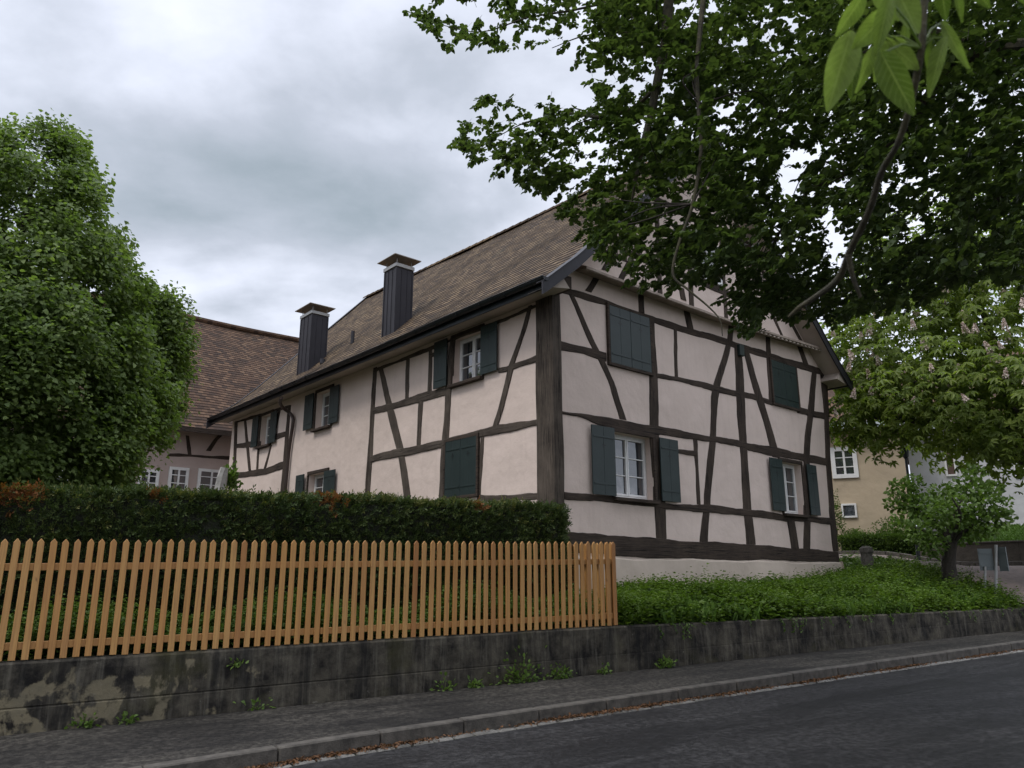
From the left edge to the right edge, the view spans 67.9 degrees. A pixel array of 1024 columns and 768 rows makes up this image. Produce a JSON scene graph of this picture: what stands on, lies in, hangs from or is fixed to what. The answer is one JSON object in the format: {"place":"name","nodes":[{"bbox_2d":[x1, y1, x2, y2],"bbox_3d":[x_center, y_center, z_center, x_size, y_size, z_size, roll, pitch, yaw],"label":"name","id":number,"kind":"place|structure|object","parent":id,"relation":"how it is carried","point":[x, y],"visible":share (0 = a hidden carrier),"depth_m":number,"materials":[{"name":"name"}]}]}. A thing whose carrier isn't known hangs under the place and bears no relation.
{"place":"outdoors","nodes":[
{"label":"outdoors","id":0,"kind":"place"},
{"bbox_2d":[0,631,1023,767],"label":"sidewalk","id":1,"kind":"structure","parent":0,"point":[135,744],"depth_m":7.96,"materials":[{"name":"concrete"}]},
{"bbox_2d":[64,712,101,728],"bbox_3d":[-4.215,3.330,7.490,0.340,0.195,0.146,8,-16,-29],"label":"weed","id":2,"kind":"object","parent":1,"relation":"on","point":[86,724],"visible":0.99,"depth_m":7.50,"materials":[{"name":"green plant"}]},
{"bbox_2d":[116,711,139,724],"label":"weed","id":3,"kind":"object","parent":1,"relation":"on","point":[130,720],"visible":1,"depth_m":7.68,"materials":[{"name":"green plant"}]},
{"bbox_2d":[233,697,275,710],"bbox_3d":[-2.793,3.493,8.272,0.478,0.148,0.121,12,-19,-40],"label":"weed","id":4,"kind":"object","parent":1,"relation":"on","point":[253,702],"visible":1,"depth_m":8.29,"materials":[{"name":"green plant"}]},
{"bbox_2d":[429,672,457,690],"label":"weed","id":5,"kind":"object","parent":1,"relation":"on","point":[448,687],"visible":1,"depth_m":9.37,"materials":[{"name":"green plant"}]},
{"bbox_2d":[467,675,484,687],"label":"weed","id":6,"kind":"object","parent":1,"relation":"on","point":[474,681],"visible":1,"depth_m":9.55,"materials":[{"name":"green plant"}]},
{"bbox_2d":[488,645,551,684],"bbox_3d":[0.126,3.663,9.898,0.989,0.494,0.144,7,-16,-26],"label":"weed","id":7,"kind":"object","parent":1,"relation":"on","point":[527,674],"visible":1,"depth_m":9.88,"materials":[{"name":"green plant"}]},
{"bbox_2d":[546,662,572,679],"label":"weed","id":8,"kind":"object","parent":1,"relation":"on","point":[565,669],"visible":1,"depth_m":10.16,"materials":[{"name":"green plant"}]},
{"bbox_2d":[597,662,612,674],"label":"weed","id":9,"kind":"object","parent":1,"relation":"on","point":[605,671],"visible":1,"depth_m":10.51,"materials":[{"name":"green plant"}]},
{"bbox_2d":[654,655,677,668],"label":"weed","id":10,"kind":"object","parent":1,"relation":"on","point":[664,664],"visible":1,"depth_m":11.01,"materials":[{"name":"green plant"}]},
{"bbox_2d":[0,0,1023,525],"label":"sky","id":11,"kind":"structure","parent":0,"point":[265,157],"materials":[{"name":"grey"}]},
{"bbox_2d":[7,561,1023,767],"bbox_3d":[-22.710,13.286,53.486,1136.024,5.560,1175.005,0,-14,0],"label":"ground","id":12,"kind":"structure","parent":0,"point":[926,610],"depth_m":11.62,"materials":[{"name":"green plant"}]},
{"bbox_2d":[0,108,185,489],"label":"linden tree","id":13,"kind":"object","parent":12,"relation":"on","point":[57,351],"visible":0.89,"depth_m":13.85,"materials":[{"name":"green plant"}]},
{"bbox_2d":[76,272,203,481],"bbox_3d":[-8.222,0.920,16.629,2.485,7.667,2.638,0,-14,0],"label":"young linden tree","id":14,"kind":"object","parent":12,"relation":"on","point":[169,320],"visible":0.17,"depth_m":16.91,"materials":[{"name":"green plant"}]},
{"bbox_2d":[6,284,298,491],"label":"barn","id":15,"kind":"structure","parent":12,"relation":"on","point":[239,362],"depth_m":30.14,"materials":[{"name":"brown paint"}]},
{"bbox_2d":[137,469,159,486],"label":"window","id":16,"kind":"structure","parent":15,"relation":"in","point":[153,478],"depth_m":26.34,"materials":[{"name":"white paint"}]},
{"bbox_2d":[167,466,189,490],"bbox_3d":[-11.816,3.388,26.904,0.679,0.877,0.070,12,-18,-39],"label":"window","id":17,"kind":"structure","parent":15,"relation":"in","point":[179,476],"depth_m":26.92,"materials":[{"name":"white paint"}]},
{"bbox_2d":[197,468,218,490],"bbox_3d":[-10.940,3.554,27.640,0.979,0.893,0.070,12,-18,-39],"label":"window","id":18,"kind":"structure","parent":15,"relation":"in","point":[207,477],"depth_m":27.56,"materials":[{"name":"white paint"}]},
{"bbox_2d":[214,467,227,492],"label":"stone pillar","id":19,"kind":"structure","parent":12,"relation":"on","point":[221,479],"depth_m":20.91,"materials":[{"name":"grey stone"}]},
{"bbox_2d":[224,456,243,492],"bbox_3d":[-7.921,2.675,21.373,0.613,1.310,0.747,0,-14,0],"label":"garden shrub","id":20,"kind":"object","parent":12,"relation":"on","point":[232,478],"visible":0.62,"depth_m":21.32,"materials":[{"name":"green plant"}]},
{"bbox_2d":[0,476,573,655],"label":"yew hedge","id":21,"kind":"object","parent":12,"relation":"on","point":[133,514],"visible":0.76,"depth_m":9.67,"materials":[{"name":"green plant"}]},
{"bbox_2d":[0,579,600,660],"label":"undergrowth","id":22,"kind":"object","parent":12,"relation":"on","point":[108,635],"visible":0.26,"depth_m":8.95,"materials":[{"name":"green plant"}]},
{"bbox_2d":[0,607,1023,735],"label":"retaining wall","id":23,"kind":"structure","parent":12,"relation":"on","point":[42,695],"depth_m":9.12,"materials":[{"name":"concrete"}]},
{"bbox_2d":[227,658,248,669],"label":"weed","id":24,"kind":"object","parent":23,"relation":"attached to","point":[236,664],"visible":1,"depth_m":8.33,"materials":[{"name":"green plant"}]},
{"bbox_2d":[0,539,617,660],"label":"picket fence","id":25,"kind":"object","parent":23,"relation":"on","point":[585,561],"visible":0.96,"depth_m":8.85,"materials":[{"name":"brown wood"}]},
{"bbox_2d":[655,608,1023,638],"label":"trailing ivy","id":26,"kind":"object","parent":23,"relation":"attached to","point":[803,625],"visible":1,"depth_m":12.49,"materials":[{"name":"green plant"}]},
{"bbox_2d":[206,142,853,597],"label":"timbered house","id":27,"kind":"structure","parent":12,"relation":"on","point":[542,356],"depth_m":16.85,"materials":[{"name":"beige paint"}]},
{"bbox_2d":[255,409,273,449],"bbox_3d":[-7.465,1.446,23.690,0.718,1.137,0.966,10,-17,-34],"label":"window","id":28,"kind":"structure","parent":27,"relation":"in","point":[266,444],"depth_m":23.86,"materials":[{"name":"white paint"}]},
{"bbox_2d":[306,467,328,493],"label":"window","id":29,"kind":"structure","parent":27,"relation":"in","point":[318,485],"depth_m":20.70,"materials":[{"name":"white paint"}]},
{"bbox_2d":[310,384,333,432],"bbox_3d":[-4.974,0.696,20.885,0.798,1.197,1.057,8,-16,-30],"label":"window","id":30,"kind":"structure","parent":27,"relation":"in","point":[325,403],"depth_m":21.08,"materials":[{"name":"white paint"}]},
{"bbox_2d":[442,432,479,498],"bbox_3d":[-1.048,1.706,15.571,0.060,1.280,1.180,12,-18,-39],"label":"window frame","id":31,"kind":"structure","parent":27,"relation":"in","point":[476,494],"depth_m":15.27,"materials":[{"name":"wood"}]},
{"bbox_2d":[447,323,484,388],"bbox_3d":[-0.907,-0.569,16.082,0.971,1.197,1.047,0,-14,0],"label":"window","id":32,"kind":"structure","parent":27,"relation":"in","point":[469,370],"depth_m":16.27,"materials":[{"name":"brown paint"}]},
{"bbox_2d":[605,301,653,375],"bbox_3d":[2.422,-0.911,15.583,1.380,1.320,0.060,12,-18,-39],"label":"window frame","id":33,"kind":"structure","parent":27,"relation":"in","point":[608,338],"depth_m":15.33,"materials":[{"name":"wood"}]},
{"bbox_2d":[611,426,660,504],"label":"window","id":34,"kind":"structure","parent":27,"relation":"in","point":[631,479],"depth_m":15.17,"materials":[{"name":"white paint"}]},
{"bbox_2d":[694,246,722,286],"bbox_3d":[4.629,-2.919,18.047,1.100,1.000,0.061,12,-18,-39],"label":"window","id":35,"kind":"structure","parent":27,"relation":"in","point":[717,246],"depth_m":18.16,"materials":[{"name":"white paint"}]},
{"bbox_2d":[769,357,800,411],"bbox_3d":[6.948,0.018,19.363,1.300,1.230,0.060,12,-18,-39],"label":"window frame","id":36,"kind":"structure","parent":27,"relation":"in","point":[770,358],"depth_m":19.13,"materials":[{"name":"wood"}]},
{"bbox_2d":[778,457,810,517],"bbox_3d":[6.810,2.604,18.884,1.118,1.417,0.851,8,-16,-28],"label":"window","id":37,"kind":"structure","parent":27,"relation":"in","point":[788,470],"depth_m":18.98,"materials":[{"name":"white paint"}]},
{"bbox_2d":[618,556,989,610],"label":"tall nettles","id":38,"kind":"object","parent":12,"relation":"on","point":[787,576],"visible":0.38,"depth_m":15.23,"materials":[{"name":"green plant"}]},
{"bbox_2d":[592,551,1023,624],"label":"ground cover","id":39,"kind":"object","parent":12,"relation":"on","point":[635,615],"visible":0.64,"depth_m":14.15,"materials":[{"name":"green plant"}]},
{"bbox_2d":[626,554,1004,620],"bbox_3d":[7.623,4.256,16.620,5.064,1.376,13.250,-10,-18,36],"label":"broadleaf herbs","id":40,"kind":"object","parent":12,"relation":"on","point":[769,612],"visible":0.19,"depth_m":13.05,"materials":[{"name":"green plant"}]},
{"bbox_2d":[833,488,845,538],"bbox_3d":[12.325,5.157,28.942,0.752,2.326,0.735,-5,-15,20],"label":"climbing rose","id":41,"kind":"object","parent":12,"relation":"on","point":[837,515],"visible":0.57,"depth_m":28.84,"materials":[{"name":"green plant"}]},
{"bbox_2d":[838,526,867,545],"bbox_3d":[13.131,5.836,29.089,1.677,0.790,1.105,0,-14,0],"label":"round shrub","id":42,"kind":"object","parent":12,"relation":"on","point":[853,531],"visible":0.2,"depth_m":28.94,"materials":[{"name":"green plant"}]},
{"bbox_2d":[859,546,873,567],"bbox_3d":[9.120,4.543,19.503,0.334,0.760,0.339,0,-14,0],"label":"stone bollard","id":43,"kind":"object","parent":12,"relation":"on","point":[866,552],"visible":0.74,"depth_m":19.43,"materials":[{"name":"grey stone"}]},
{"bbox_2d":[828,362,909,550],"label":"beige house","id":44,"kind":"structure","parent":12,"relation":"on","point":[859,484],"depth_m":29.86,"materials":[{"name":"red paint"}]},
{"bbox_2d":[830,447,858,478],"bbox_3d":[13.263,3.135,30.341,0.966,1.246,0.080,-6,-15,23],"label":"window","id":45,"kind":"structure","parent":44,"relation":"in","point":[844,464],"depth_m":30.34,"materials":[{"name":"white paint"}]},
{"bbox_2d":[841,503,857,517],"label":"window","id":46,"kind":"structure","parent":44,"relation":"in","point":[849,510],"depth_m":29.87,"materials":[{"name":"white paint"}]},
{"bbox_2d":[837,531,923,554],"bbox_3d":[13.721,6.050,27.963,3.333,1.332,1.656,-10,-17,34],"label":"clipped hedge","id":47,"kind":"object","parent":12,"relation":"on","point":[893,542],"visible":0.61,"depth_m":27.63,"materials":[{"name":"green plant"}]},
{"bbox_2d":[867,516,918,537],"bbox_3d":[14.222,5.659,28.315,2.263,1.425,1.408,0,-14,0],"label":"tall shrub","id":48,"kind":"object","parent":12,"relation":"on","point":[885,526],"visible":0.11,"depth_m":28.40,"materials":[{"name":"green plant"}]},
{"bbox_2d":[901,447,920,559],"bbox_3d":[13.226,3.980,25.149,0.339,3.915,0.339,0,-14,0],"label":"street lamp","id":49,"kind":"object","parent":12,"relation":"on","point":[906,455],"visible":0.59,"depth_m":25.44,"materials":[{"name":"metal"}]},
{"bbox_2d":[819,187,1023,494],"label":"chestnut tree","id":50,"kind":"object","parent":12,"relation":"on","point":[987,433],"visible":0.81,"depth_m":19.86,"materials":[{"name":"green plant"}]},
{"bbox_2d":[882,462,1018,587],"bbox_3d":[10.013,3.308,17.175,2.903,2.980,2.474,5,-15,-20],"label":"fruit tree","id":51,"kind":"object","parent":12,"relation":"on","point":[958,521],"visible":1,"depth_m":16.82,"materials":[{"name":"green plant"}]},
{"bbox_2d":[904,350,1023,539],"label":"white house","id":52,"kind":"structure","parent":12,"relation":"on","point":[949,475],"depth_m":29.90,"materials":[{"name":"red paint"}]},
{"bbox_2d":[944,453,957,476],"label":"window","id":53,"kind":"structure","parent":52,"relation":"in","point":[950,471],"depth_m":29.92,"materials":[{"name":"white paint"}]},
{"bbox_2d":[919,540,1023,561],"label":"garden wall","id":54,"kind":"structure","parent":12,"relation":"on","point":[1014,551],"depth_m":24.45,"materials":[{"name":"brown stone"}]},
{"bbox_2d":[977,545,1008,593],"bbox_3d":[10.662,4.178,16.791,0.560,1.225,0.146,-5,-15,20],"label":"road sign","id":55,"kind":"object","parent":12,"relation":"on","point":[985,558],"visible":0.91,"depth_m":16.84,"materials":[{"name":"metal"}]},
{"bbox_2d":[288,652,1023,767],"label":"road","id":56,"kind":"structure","parent":0,"point":[966,714],"depth_m":7.26,"materials":[{"name":"grey asphalt"}]},
{"bbox_2d":[839,554,1023,602],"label":"side street","id":57,"kind":"structure","parent":0,"point":[1012,577],"depth_m":20.19,"materials":[{"name":"grey asphalt"}]},
{"bbox_2d":[838,551,1023,565],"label":"side kerb","id":58,"kind":"structure","parent":57,"relation":"on","point":[1010,563],"depth_m":25.71,"materials":[{"name":"stone"}]},
{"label":"raised lawn","id":59,"kind":"structure","parent":0,"visible":0},
{"bbox_2d":[939,523,1023,542],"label":"grass","id":60,"kind":"structure","parent":59,"relation":"on","point":[1017,533],"depth_m":25.77,"materials":[{"name":"green plant"}]},
{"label":"gutter bed","id":61,"kind":"structure","parent":0,"visible":0},
{"bbox_2d":[129,640,1023,767],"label":"kerb","id":62,"kind":"structure","parent":61,"relation":"on","point":[256,756],"depth_m":7.88,"materials":[{"name":"concrete"}]},
{"bbox_2d":[271,650,1023,767],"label":"gutter setts","id":63,"kind":"structure","parent":61,"relation":"on","point":[440,739],"depth_m":8.14,"materials":[{"name":"grey stone"}]},
{"bbox_2d":[240,648,1023,767],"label":"leaf litter","id":64,"kind":"object","parent":63,"relation":"on","point":[349,751],"visible":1,"depth_m":8.19,"materials":[{"name":"brown plant"}]},
{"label":"far sidewalk","id":65,"kind":"structure","parent":0,"visible":0},
{"bbox_2d":[402,0,1023,340],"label":"overhanging tree","id":66,"kind":"object","parent":65,"relation":"on","point":[699,72],"visible":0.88,"depth_m":7.95,"materials":[{"name":"green plant"}]},
{"bbox_2d":[788,0,1023,317],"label":"leafy branch","id":67,"kind":"object","parent":66,"relation":"attached to","point":[888,60],"visible":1,"depth_m":1.09,"materials":[{"name":"green plant"}]}
]}

